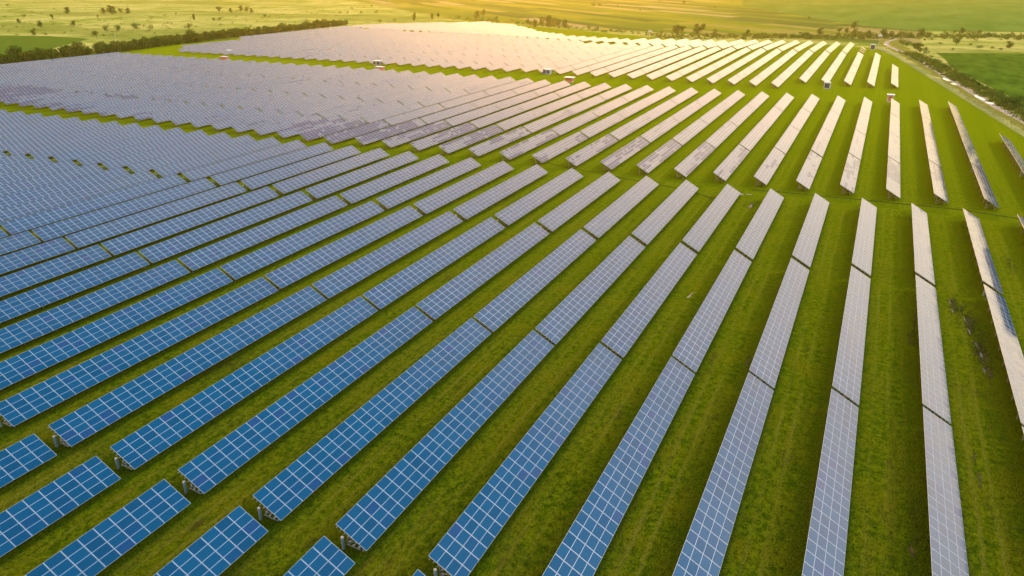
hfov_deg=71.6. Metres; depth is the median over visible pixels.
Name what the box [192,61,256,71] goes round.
solar table
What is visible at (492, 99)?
solar table
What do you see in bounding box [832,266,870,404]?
solar table
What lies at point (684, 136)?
solar table
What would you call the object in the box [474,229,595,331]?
solar table
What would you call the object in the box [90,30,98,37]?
field bush
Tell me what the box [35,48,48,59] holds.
windbreak tree
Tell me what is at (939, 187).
solar table
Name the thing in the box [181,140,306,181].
solar table
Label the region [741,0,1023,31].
field
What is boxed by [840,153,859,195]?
solar table
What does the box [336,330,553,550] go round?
solar table
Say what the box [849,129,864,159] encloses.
solar table
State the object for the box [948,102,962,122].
solar table
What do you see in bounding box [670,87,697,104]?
solar table
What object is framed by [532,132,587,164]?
solar table
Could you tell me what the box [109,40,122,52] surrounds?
windbreak tree
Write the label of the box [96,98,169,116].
solar table
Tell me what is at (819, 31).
field tree
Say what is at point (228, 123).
solar table
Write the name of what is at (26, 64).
solar table
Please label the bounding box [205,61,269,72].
solar table
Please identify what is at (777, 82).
solar table
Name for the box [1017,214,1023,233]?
solar table
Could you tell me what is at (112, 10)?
field tree
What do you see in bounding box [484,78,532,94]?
solar table
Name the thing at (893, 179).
solar table
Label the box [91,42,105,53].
windbreak tree
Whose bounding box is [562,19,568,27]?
field tree
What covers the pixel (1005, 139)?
solar table
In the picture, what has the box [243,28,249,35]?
windbreak tree
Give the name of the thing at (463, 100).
solar table
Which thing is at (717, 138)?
solar table
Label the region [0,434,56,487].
solar table
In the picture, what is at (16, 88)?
solar table
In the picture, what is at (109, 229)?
solar table
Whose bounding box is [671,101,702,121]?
solar table
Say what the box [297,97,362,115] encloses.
solar table
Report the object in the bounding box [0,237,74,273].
solar table
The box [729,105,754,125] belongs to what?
solar table
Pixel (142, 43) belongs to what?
windbreak tree
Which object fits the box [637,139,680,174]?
solar table
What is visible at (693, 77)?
solar table
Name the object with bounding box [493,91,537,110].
solar table
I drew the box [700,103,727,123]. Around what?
solar table
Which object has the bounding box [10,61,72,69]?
solar table
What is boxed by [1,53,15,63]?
windbreak tree
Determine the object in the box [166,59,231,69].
solar table
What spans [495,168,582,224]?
solar table
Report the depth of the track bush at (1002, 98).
299.03 m
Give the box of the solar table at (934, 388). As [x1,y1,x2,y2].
[916,275,950,422]
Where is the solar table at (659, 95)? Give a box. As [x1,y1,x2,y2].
[646,87,674,104]
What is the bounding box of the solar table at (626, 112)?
[617,98,652,117]
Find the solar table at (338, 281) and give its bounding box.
[312,211,462,299]
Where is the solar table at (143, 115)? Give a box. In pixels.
[131,102,204,121]
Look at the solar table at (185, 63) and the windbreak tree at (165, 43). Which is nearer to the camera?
the solar table at (185, 63)
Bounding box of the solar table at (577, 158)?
[565,134,617,166]
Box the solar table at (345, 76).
[323,68,381,81]
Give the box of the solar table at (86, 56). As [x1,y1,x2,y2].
[53,52,119,60]
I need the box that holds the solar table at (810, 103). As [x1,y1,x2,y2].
[803,94,818,112]
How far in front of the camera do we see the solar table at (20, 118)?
269.66 m
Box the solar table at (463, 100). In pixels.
[439,91,489,108]
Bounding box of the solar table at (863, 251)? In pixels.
[852,198,876,275]
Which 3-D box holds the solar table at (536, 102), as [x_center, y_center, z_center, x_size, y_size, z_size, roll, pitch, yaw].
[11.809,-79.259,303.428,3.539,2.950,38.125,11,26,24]
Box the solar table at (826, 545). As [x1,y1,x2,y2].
[802,389,857,575]
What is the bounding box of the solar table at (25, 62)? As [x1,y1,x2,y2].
[0,59,52,67]
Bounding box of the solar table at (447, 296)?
[416,223,549,320]
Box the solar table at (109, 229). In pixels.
[65,182,246,249]
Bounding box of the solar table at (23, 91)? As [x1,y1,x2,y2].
[0,86,47,95]
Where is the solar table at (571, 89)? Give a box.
[555,81,590,96]
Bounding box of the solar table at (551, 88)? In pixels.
[533,80,570,96]
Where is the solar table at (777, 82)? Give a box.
[771,77,783,87]
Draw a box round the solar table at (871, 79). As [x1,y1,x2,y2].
[867,73,875,86]
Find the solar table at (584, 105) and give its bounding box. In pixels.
[566,96,605,115]
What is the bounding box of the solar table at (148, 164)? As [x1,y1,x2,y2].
[126,135,255,173]
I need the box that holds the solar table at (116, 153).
[75,130,208,165]
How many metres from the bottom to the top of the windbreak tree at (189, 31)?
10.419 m
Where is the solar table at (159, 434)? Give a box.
[110,296,377,469]
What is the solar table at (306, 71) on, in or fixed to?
on the ground at (782, 484)
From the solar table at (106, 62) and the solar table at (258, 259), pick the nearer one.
the solar table at (258, 259)
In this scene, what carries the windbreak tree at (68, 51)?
on the ground at (782, 484)
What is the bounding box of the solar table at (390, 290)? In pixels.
[363,217,504,310]
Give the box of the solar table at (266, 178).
[241,145,360,188]
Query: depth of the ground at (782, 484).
112.84 m
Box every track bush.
[990,90,1003,95]
[999,96,1012,103]
[1004,93,1023,103]
[1010,95,1023,106]
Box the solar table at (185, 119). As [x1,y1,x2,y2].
[169,105,241,126]
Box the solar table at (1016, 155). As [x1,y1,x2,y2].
[1004,140,1023,175]
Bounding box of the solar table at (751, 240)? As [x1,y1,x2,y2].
[736,188,783,259]
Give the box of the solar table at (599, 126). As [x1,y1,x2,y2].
[580,113,623,137]
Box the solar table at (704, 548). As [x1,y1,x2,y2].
[672,372,772,575]
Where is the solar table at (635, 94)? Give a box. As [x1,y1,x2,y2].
[622,85,653,101]
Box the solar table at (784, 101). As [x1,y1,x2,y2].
[775,93,793,110]
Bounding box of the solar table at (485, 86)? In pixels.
[464,77,515,94]
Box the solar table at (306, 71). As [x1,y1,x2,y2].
[276,65,336,77]
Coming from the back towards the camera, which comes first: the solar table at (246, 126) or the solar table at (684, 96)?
the solar table at (684, 96)
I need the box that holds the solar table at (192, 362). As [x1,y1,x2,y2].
[48,286,325,447]
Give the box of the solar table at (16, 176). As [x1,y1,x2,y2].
[0,159,78,184]
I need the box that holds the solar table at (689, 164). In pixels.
[674,142,714,177]
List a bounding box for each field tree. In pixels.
[63,7,70,13]
[105,5,116,13]
[538,16,544,25]
[545,15,552,26]
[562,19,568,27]
[672,24,680,33]
[693,24,702,33]
[816,28,823,33]
[851,21,858,28]
[880,29,887,35]
[913,43,923,49]
[916,28,925,35]
[953,37,961,44]
[1005,41,1014,47]
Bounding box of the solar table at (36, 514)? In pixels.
[0,456,120,556]
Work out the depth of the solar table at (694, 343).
114.20 m
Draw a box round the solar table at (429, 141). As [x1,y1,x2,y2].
[410,123,476,151]
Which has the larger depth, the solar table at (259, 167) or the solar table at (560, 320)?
the solar table at (259, 167)
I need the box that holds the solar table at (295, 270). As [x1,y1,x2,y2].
[265,206,422,289]
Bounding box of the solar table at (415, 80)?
[390,72,445,87]
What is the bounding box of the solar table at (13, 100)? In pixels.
[1,89,75,104]
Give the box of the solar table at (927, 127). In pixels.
[922,115,934,141]
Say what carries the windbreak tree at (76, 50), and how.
on the ground at (782, 484)
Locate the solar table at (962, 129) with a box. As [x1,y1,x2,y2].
[954,117,971,142]
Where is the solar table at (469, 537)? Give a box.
[429,343,620,575]
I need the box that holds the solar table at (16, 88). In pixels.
[0,85,34,91]
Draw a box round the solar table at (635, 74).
[627,70,645,79]
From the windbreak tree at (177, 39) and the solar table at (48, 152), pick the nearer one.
the solar table at (48, 152)
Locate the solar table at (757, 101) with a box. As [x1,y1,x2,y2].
[748,92,768,109]
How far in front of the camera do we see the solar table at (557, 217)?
169.81 m
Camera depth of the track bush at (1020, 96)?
295.41 m
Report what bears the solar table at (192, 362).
on the ground at (782, 484)
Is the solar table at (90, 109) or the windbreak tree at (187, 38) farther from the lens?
the windbreak tree at (187, 38)
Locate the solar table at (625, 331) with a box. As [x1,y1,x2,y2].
[601,243,696,357]
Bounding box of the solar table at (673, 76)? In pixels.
[666,72,682,81]
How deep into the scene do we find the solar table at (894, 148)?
221.03 m
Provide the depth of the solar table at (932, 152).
216.61 m
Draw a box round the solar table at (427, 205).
[414,161,513,215]
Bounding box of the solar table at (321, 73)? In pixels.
[291,66,351,79]
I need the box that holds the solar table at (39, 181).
[0,163,103,196]
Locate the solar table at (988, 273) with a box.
[963,209,1002,295]
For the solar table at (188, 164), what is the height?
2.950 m
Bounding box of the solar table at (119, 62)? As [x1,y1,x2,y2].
[107,55,173,64]
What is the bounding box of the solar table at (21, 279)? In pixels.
[0,245,110,297]
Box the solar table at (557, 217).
[538,172,619,232]
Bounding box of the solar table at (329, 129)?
[299,117,366,139]
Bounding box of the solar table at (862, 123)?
[855,111,868,135]
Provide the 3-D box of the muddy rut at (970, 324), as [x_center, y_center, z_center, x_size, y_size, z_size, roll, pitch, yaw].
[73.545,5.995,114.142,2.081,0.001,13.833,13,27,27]
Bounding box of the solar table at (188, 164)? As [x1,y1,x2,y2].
[153,137,280,177]
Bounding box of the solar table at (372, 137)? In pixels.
[356,118,425,145]
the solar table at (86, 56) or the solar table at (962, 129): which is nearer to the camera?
the solar table at (962, 129)
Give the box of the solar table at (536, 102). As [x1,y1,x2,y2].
[517,92,559,110]
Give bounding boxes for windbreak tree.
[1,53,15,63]
[2,44,25,62]
[11,54,21,62]
[20,51,33,61]
[25,49,39,60]
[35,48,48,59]
[45,48,58,58]
[58,45,70,56]
[58,48,67,57]
[63,45,77,56]
[71,41,86,54]
[72,47,81,55]
[77,47,86,55]
[84,48,93,54]
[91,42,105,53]
[95,47,104,53]
[104,44,113,52]
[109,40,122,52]
[119,42,129,50]
[121,40,135,50]
[132,38,140,49]
[137,39,148,48]
[143,38,155,47]
[150,37,162,46]
[160,38,168,45]
[172,36,181,44]
[183,33,193,42]
[185,29,197,41]
[191,32,203,41]
[202,31,208,40]
[211,30,222,39]
[219,32,226,38]
[226,28,232,37]
[235,29,244,36]
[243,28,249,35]
[260,28,268,33]
[289,24,296,30]
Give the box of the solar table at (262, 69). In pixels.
[233,63,295,74]
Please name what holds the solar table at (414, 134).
on the ground at (782, 484)
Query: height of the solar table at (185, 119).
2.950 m
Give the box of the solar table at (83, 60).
[73,53,141,61]
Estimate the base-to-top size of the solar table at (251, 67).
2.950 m
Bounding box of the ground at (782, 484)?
[0,0,1023,575]
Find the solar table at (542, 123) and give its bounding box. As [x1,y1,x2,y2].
[523,109,571,134]
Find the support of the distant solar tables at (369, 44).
on the ground at (782, 484)
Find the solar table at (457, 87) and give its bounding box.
[445,76,497,91]
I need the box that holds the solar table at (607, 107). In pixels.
[591,97,627,116]
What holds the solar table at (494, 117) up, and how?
on the ground at (782, 484)
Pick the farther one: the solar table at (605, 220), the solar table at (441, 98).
the solar table at (441, 98)
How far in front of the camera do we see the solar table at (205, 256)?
149.69 m
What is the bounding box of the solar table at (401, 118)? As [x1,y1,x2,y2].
[384,104,444,124]
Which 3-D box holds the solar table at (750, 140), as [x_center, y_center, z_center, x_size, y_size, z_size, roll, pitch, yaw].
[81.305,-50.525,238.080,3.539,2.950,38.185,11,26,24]
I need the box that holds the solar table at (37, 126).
[0,117,80,135]
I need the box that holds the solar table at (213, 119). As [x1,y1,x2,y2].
[189,107,260,128]
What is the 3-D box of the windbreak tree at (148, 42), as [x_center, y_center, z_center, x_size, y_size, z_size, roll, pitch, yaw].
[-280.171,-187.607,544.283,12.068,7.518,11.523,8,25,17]
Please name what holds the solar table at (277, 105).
on the ground at (782, 484)
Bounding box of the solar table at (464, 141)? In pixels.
[439,125,502,153]
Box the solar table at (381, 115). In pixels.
[361,102,422,122]
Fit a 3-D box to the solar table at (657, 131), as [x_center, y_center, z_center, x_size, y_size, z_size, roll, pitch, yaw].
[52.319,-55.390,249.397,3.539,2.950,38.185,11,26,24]
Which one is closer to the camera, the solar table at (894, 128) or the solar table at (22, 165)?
the solar table at (22, 165)
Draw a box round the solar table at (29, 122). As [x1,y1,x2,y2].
[0,115,61,129]
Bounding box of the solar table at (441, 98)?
[418,89,468,106]
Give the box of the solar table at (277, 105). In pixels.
[258,94,323,110]
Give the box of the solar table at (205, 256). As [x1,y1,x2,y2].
[178,195,346,272]
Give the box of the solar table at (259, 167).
[210,142,333,186]
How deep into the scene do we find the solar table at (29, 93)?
325.46 m
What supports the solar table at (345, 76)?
on the ground at (782, 484)
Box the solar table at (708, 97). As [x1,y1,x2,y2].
[696,89,721,105]
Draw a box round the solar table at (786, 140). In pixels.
[775,125,799,153]
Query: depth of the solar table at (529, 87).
341.06 m
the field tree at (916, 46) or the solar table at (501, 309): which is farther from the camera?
the field tree at (916, 46)
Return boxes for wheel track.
[528,159,714,198]
[752,189,1018,218]
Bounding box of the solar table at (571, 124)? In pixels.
[551,111,597,134]
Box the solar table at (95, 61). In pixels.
[84,54,152,63]
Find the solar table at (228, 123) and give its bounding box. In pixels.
[210,109,280,130]
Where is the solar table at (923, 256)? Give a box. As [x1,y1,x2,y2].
[911,203,934,284]
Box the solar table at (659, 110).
[643,100,676,119]
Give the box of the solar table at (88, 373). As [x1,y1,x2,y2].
[0,277,277,427]
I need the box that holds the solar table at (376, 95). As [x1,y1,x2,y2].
[358,85,412,100]
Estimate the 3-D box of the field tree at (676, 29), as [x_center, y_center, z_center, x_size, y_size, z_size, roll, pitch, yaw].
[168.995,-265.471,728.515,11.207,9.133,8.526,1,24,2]
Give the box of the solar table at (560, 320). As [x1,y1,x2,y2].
[536,236,644,343]
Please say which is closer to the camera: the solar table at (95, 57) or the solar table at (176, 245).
the solar table at (176, 245)
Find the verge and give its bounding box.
[879,39,1023,130]
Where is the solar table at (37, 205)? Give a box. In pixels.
[0,170,157,222]
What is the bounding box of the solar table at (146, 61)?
[119,56,184,65]
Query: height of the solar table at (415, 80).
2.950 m
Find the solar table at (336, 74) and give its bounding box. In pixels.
[307,67,365,80]
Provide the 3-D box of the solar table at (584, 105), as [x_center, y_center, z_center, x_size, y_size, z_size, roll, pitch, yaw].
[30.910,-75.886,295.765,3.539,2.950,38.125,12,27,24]
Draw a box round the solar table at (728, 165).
[713,145,749,181]
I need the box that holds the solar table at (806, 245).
[792,193,828,266]
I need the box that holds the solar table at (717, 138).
[706,121,736,147]
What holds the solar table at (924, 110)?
on the ground at (782, 484)
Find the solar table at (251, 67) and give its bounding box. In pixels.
[219,62,282,73]
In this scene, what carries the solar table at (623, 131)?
on the ground at (782, 484)
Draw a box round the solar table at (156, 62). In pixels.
[131,57,196,66]
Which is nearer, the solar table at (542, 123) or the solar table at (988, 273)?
the solar table at (988, 273)
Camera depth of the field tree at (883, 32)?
690.98 m
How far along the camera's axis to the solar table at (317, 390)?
90.21 m
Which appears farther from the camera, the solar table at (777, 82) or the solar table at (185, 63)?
the solar table at (185, 63)
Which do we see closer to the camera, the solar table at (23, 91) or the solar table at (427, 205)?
the solar table at (427, 205)
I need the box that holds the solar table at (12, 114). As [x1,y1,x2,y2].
[0,111,25,118]
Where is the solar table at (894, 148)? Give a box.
[888,132,899,162]
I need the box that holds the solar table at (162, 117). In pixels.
[151,104,222,122]
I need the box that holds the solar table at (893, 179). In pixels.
[886,156,899,199]
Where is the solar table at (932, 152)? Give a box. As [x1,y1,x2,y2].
[925,135,940,168]
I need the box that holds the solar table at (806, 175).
[796,151,821,190]
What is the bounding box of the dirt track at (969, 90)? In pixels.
[883,39,1023,123]
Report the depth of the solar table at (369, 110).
284.47 m
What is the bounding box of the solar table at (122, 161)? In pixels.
[100,132,231,169]
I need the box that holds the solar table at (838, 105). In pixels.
[831,96,845,114]
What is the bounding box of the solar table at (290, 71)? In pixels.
[262,65,322,76]
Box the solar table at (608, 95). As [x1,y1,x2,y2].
[599,84,631,101]
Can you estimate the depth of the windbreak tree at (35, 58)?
457.30 m
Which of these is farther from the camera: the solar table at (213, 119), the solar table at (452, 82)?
the solar table at (452, 82)
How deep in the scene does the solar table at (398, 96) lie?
319.93 m
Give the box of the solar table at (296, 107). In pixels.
[277,95,342,113]
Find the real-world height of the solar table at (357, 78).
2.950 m
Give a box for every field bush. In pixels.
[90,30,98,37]
[896,30,907,37]
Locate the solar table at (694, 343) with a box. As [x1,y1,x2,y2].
[672,250,750,371]
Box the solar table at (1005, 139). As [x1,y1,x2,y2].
[999,133,1013,147]
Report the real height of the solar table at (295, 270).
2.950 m
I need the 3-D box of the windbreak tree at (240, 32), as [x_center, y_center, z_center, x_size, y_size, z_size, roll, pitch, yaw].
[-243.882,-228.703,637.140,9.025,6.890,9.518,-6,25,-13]
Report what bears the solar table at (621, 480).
on the ground at (782, 484)
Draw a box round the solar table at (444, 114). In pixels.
[420,103,476,123]
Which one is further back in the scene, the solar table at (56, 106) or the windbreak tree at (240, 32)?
the windbreak tree at (240, 32)
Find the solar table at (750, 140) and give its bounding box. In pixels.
[740,123,767,150]
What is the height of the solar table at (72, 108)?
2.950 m
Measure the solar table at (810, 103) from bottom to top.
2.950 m
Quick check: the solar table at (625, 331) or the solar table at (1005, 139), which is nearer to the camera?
the solar table at (625, 331)
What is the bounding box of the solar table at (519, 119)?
[497,108,546,131]
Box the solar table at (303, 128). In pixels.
[276,115,344,139]
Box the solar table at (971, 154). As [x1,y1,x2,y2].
[961,137,982,171]
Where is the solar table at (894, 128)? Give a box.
[889,113,899,137]
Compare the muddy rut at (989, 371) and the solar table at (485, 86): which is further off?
the solar table at (485, 86)
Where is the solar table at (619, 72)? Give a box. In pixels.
[608,68,626,76]
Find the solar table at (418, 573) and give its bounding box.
[413,570,424,575]
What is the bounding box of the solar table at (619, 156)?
[600,136,648,169]
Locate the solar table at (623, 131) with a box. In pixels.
[610,115,651,139]
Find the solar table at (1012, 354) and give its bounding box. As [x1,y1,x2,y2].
[983,284,1023,440]
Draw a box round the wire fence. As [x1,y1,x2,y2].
[876,47,1023,135]
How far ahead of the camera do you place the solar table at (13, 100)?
318.04 m
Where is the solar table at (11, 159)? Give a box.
[0,153,29,165]
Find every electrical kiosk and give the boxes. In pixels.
[219,56,228,59]
[372,60,382,64]
[375,66,384,70]
[543,69,551,73]
[564,76,574,82]
[823,82,830,88]
[887,94,894,101]
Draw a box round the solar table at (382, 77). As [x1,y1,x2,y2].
[355,70,413,84]
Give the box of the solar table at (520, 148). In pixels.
[500,129,558,159]
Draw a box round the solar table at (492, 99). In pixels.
[471,90,517,107]
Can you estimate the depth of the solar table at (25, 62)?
437.50 m
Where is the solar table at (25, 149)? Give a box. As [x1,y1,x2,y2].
[6,123,141,155]
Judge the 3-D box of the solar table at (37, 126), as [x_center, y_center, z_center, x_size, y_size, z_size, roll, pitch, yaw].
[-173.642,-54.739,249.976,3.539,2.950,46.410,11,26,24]
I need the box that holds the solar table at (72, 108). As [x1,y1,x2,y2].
[63,95,136,111]
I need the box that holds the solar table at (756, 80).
[749,76,762,86]
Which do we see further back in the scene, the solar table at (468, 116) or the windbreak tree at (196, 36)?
the windbreak tree at (196, 36)
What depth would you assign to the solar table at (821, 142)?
228.54 m
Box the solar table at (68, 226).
[32,178,215,240]
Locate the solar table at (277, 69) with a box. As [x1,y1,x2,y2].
[247,64,308,75]
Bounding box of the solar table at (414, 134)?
[382,120,450,148]
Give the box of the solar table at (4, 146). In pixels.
[0,121,120,150]
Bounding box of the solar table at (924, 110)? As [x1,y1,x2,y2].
[919,100,930,121]
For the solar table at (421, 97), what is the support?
on the ground at (782, 484)
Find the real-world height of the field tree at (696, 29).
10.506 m
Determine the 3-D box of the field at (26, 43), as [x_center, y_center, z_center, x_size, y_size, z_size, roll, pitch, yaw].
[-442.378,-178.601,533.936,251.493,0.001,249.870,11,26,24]
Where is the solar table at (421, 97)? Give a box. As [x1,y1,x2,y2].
[398,88,449,104]
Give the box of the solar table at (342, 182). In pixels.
[305,151,418,198]
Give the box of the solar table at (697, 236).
[683,184,739,252]
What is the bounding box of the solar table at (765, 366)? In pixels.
[749,258,808,387]
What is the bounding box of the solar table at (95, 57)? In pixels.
[64,53,130,61]
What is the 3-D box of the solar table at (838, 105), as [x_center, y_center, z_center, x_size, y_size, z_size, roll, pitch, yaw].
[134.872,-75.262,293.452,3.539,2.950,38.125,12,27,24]
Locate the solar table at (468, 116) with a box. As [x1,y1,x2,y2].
[445,104,499,127]
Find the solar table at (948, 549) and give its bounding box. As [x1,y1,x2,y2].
[923,407,968,575]
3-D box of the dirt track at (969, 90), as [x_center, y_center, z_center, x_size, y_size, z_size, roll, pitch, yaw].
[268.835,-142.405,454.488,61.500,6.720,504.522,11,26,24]
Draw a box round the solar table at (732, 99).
[721,90,744,107]
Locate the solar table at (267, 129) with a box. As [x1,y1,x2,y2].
[253,113,322,136]
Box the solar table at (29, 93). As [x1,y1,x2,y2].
[0,88,61,101]
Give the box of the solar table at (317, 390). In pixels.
[178,307,432,493]
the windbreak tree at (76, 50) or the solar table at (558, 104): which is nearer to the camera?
the solar table at (558, 104)
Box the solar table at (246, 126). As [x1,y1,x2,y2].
[231,111,301,133]
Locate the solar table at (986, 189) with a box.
[971,163,998,208]
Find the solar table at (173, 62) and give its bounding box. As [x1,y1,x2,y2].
[142,58,207,67]
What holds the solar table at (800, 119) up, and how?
on the ground at (782, 484)
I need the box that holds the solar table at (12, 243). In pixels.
[0,231,40,254]
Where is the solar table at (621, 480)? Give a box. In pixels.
[542,357,694,575]
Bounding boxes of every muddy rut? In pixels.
[908,547,914,557]
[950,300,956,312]
[964,315,973,335]
[974,341,989,365]
[978,472,981,487]
[986,366,993,376]
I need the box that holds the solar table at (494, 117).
[470,106,522,127]
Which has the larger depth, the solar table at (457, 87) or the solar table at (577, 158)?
the solar table at (457, 87)
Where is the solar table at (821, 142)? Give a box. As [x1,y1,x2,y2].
[811,127,831,156]
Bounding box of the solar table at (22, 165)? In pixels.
[0,156,52,174]
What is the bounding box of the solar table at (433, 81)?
[408,73,461,88]
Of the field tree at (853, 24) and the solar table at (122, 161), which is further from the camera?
the field tree at (853, 24)
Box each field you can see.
[0,35,86,54]
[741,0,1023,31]
[937,53,1023,101]
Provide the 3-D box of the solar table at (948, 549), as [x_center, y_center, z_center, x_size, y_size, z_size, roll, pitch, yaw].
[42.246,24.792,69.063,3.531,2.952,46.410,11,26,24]
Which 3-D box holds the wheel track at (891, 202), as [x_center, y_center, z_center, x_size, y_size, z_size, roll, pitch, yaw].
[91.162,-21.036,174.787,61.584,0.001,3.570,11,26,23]
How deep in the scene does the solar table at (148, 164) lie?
216.43 m
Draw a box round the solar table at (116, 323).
[0,268,232,390]
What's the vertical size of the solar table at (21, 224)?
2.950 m
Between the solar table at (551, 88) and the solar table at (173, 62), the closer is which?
the solar table at (551, 88)
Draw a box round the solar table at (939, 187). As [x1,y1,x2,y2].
[929,160,948,204]
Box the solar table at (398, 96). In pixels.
[377,87,429,102]
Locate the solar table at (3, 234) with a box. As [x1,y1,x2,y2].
[0,229,7,237]
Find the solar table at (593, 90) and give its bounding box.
[576,83,610,98]
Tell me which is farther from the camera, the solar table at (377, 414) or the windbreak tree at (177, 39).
the windbreak tree at (177, 39)
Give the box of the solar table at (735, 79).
[728,75,741,85]
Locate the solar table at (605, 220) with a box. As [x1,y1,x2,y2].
[584,176,658,239]
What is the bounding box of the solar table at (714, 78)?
[707,74,721,83]
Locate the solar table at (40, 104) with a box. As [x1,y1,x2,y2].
[30,92,105,109]
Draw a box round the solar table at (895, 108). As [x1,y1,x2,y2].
[891,98,899,118]
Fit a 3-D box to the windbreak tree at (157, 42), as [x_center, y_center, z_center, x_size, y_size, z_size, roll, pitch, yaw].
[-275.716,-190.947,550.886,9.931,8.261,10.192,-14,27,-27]
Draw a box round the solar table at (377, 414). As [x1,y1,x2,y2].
[253,318,490,520]
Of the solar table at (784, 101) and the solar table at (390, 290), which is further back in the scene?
the solar table at (784, 101)
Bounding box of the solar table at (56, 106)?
[47,94,120,109]
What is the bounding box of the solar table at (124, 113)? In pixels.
[113,100,186,119]
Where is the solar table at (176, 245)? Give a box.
[139,191,311,264]
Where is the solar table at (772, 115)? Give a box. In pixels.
[759,106,781,128]
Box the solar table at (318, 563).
[284,536,354,575]
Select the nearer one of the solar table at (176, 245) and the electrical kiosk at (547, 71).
the solar table at (176, 245)
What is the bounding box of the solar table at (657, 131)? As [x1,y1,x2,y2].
[641,117,678,142]
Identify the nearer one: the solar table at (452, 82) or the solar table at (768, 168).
the solar table at (768, 168)
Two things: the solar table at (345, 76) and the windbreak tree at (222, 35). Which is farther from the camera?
the windbreak tree at (222, 35)
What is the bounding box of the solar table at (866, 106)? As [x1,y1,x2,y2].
[860,97,871,115]
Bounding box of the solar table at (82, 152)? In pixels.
[52,127,184,162]
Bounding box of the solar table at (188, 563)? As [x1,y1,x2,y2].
[153,506,267,575]
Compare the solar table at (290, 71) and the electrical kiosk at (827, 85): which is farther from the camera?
the solar table at (290, 71)
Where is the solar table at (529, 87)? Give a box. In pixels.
[512,80,550,93]
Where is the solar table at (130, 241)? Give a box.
[101,186,278,255]
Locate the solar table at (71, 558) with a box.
[25,479,190,575]
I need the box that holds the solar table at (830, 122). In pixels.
[822,110,838,132]
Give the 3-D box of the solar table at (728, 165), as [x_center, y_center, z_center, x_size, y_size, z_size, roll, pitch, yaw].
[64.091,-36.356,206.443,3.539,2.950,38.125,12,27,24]
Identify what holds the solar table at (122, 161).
on the ground at (782, 484)
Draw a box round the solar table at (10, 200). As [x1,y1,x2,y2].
[0,167,130,208]
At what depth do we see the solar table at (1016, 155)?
211.16 m
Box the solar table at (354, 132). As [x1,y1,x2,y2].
[324,120,390,144]
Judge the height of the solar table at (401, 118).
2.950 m
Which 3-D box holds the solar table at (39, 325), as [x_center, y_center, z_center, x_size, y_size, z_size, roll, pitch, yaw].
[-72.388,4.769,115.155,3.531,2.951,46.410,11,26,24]
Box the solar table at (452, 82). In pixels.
[426,74,479,90]
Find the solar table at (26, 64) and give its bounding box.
[0,60,62,68]
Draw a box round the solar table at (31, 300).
[0,252,148,322]
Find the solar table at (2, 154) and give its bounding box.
[0,150,6,157]
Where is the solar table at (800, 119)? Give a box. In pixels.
[790,108,810,130]
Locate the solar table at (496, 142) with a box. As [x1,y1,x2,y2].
[469,127,529,155]
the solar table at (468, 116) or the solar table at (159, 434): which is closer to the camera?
the solar table at (159, 434)
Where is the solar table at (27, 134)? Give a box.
[0,119,101,142]
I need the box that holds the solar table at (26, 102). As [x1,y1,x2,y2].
[16,91,90,107]
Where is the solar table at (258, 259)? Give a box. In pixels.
[220,201,384,281]
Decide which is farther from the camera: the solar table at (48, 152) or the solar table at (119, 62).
the solar table at (119, 62)
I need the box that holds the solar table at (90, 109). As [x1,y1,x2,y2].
[79,97,152,114]
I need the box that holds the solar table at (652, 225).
[632,180,698,245]
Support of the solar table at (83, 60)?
on the ground at (782, 484)
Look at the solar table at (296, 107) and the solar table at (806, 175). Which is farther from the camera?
the solar table at (296, 107)
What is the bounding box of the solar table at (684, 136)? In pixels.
[672,119,707,144]
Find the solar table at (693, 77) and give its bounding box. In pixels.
[686,73,702,81]
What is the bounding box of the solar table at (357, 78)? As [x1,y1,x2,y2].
[339,69,396,82]
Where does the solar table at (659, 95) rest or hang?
on the ground at (782, 484)
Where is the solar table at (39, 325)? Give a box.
[0,260,189,352]
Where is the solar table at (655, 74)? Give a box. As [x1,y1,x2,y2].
[646,70,663,80]
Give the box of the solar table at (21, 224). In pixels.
[0,174,186,235]
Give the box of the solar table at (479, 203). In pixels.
[453,164,547,221]
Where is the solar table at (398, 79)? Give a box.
[372,71,429,85]
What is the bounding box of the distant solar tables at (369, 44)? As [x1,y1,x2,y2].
[178,21,897,86]
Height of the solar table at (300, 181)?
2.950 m
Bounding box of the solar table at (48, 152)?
[28,125,163,159]
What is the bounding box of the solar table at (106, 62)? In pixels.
[96,55,161,64]
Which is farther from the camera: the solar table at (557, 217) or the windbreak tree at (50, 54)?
the windbreak tree at (50, 54)
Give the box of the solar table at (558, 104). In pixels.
[541,94,582,112]
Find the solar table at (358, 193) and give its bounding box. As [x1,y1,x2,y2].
[340,154,448,204]
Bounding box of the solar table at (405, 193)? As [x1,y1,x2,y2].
[376,157,480,208]
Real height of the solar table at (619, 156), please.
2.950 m
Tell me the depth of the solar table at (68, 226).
165.42 m
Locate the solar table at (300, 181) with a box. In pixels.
[273,148,388,194]
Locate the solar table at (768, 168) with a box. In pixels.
[754,147,784,184]
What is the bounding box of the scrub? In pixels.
[1,3,1023,121]
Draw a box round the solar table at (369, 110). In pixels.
[339,100,402,120]
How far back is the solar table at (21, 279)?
132.53 m
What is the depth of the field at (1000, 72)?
413.07 m
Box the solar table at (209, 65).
[179,60,243,70]
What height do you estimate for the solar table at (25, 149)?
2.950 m
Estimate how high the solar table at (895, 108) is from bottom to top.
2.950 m
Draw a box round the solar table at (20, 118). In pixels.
[0,113,43,124]
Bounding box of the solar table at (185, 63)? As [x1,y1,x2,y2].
[154,58,219,68]
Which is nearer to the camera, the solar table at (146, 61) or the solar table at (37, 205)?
the solar table at (37, 205)

